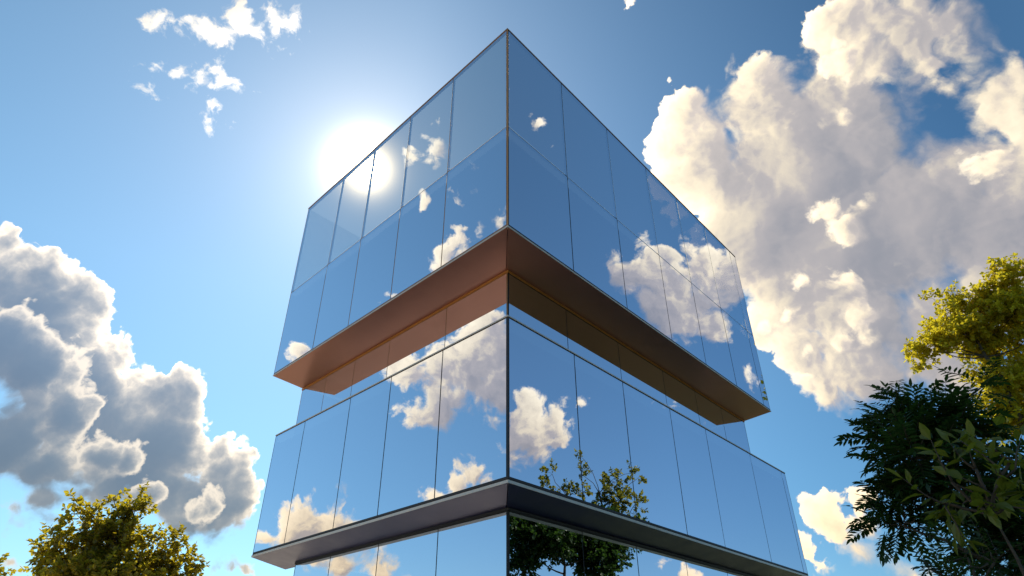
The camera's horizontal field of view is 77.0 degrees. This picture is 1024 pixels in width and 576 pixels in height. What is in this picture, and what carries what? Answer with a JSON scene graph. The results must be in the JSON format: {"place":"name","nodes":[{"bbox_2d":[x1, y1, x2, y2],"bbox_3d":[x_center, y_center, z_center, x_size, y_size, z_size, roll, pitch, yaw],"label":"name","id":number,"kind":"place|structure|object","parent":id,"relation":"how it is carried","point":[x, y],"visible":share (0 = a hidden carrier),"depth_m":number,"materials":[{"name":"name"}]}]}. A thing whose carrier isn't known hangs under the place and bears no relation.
{"place":"outdoors","nodes":[
{"label":"outdoors","id":0,"kind":"place"},
{"bbox_2d":[0,0,1023,575],"label":"sky","id":1,"kind":"structure","parent":0,"point":[163,163],"materials":[{"name":"blue"}]},
{"bbox_2d":[251,28,807,575],"bbox_3d":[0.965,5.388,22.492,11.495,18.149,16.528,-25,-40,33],"label":"glass building","id":2,"kind":"structure","parent":0,"point":[507,350],"depth_m":17.52,"materials":[{"name":"blue glass"}]},
{"label":"pavement","id":3,"kind":"structure","parent":0,"visible":0},
{"bbox_2d":[0,553,16,575],"bbox_3d":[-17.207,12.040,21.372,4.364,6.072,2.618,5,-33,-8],"label":"broadleaf tree","id":4,"kind":"object","parent":3,"relation":"on","point":[2,569],"visible":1,"depth_m":22.42,"materials":[{"name":"green plant"}]},
{"bbox_2d":[18,481,209,575],"bbox_3d":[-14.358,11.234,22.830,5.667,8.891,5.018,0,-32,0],"label":"broadleaf tree","id":5,"kind":"object","parent":3,"relation":"on","point":[95,555],"visible":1,"depth_m":23.29,"materials":[{"name":"green plant"}]},
{"label":"ground","id":6,"kind":"structure","parent":0,"visible":0},
{"bbox_2d":[834,356,1023,575],"bbox_3d":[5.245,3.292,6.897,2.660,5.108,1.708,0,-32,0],"label":"feathery tree","id":7,"kind":"object","parent":6,"relation":"on","point":[898,440],"visible":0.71,"depth_m":7.50,"materials":[{"name":"green plant"}]},
{"bbox_2d":[885,395,1023,575],"bbox_3d":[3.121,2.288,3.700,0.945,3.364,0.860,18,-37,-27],"label":"sapling","id":8,"kind":"object","parent":6,"relation":"on","point":[1002,508],"visible":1,"depth_m":4.23,"materials":[{"name":"green plant"}]},
{"bbox_2d":[901,252,1023,445],"bbox_3d":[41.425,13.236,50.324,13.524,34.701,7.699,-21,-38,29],"label":"golden tree","id":9,"kind":"object","parent":6,"relation":"on","point":[986,319],"visible":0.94,"depth_m":55.31,"materials":[{"name":"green plant"}]},
{"bbox_2d":[904,513,1023,575],"bbox_3d":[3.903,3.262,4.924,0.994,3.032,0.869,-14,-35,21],"label":"sapling","id":10,"kind":"object","parent":6,"relation":"on","point":[953,568],"visible":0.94,"depth_m":5.49,"materials":[{"name":"green plant"}]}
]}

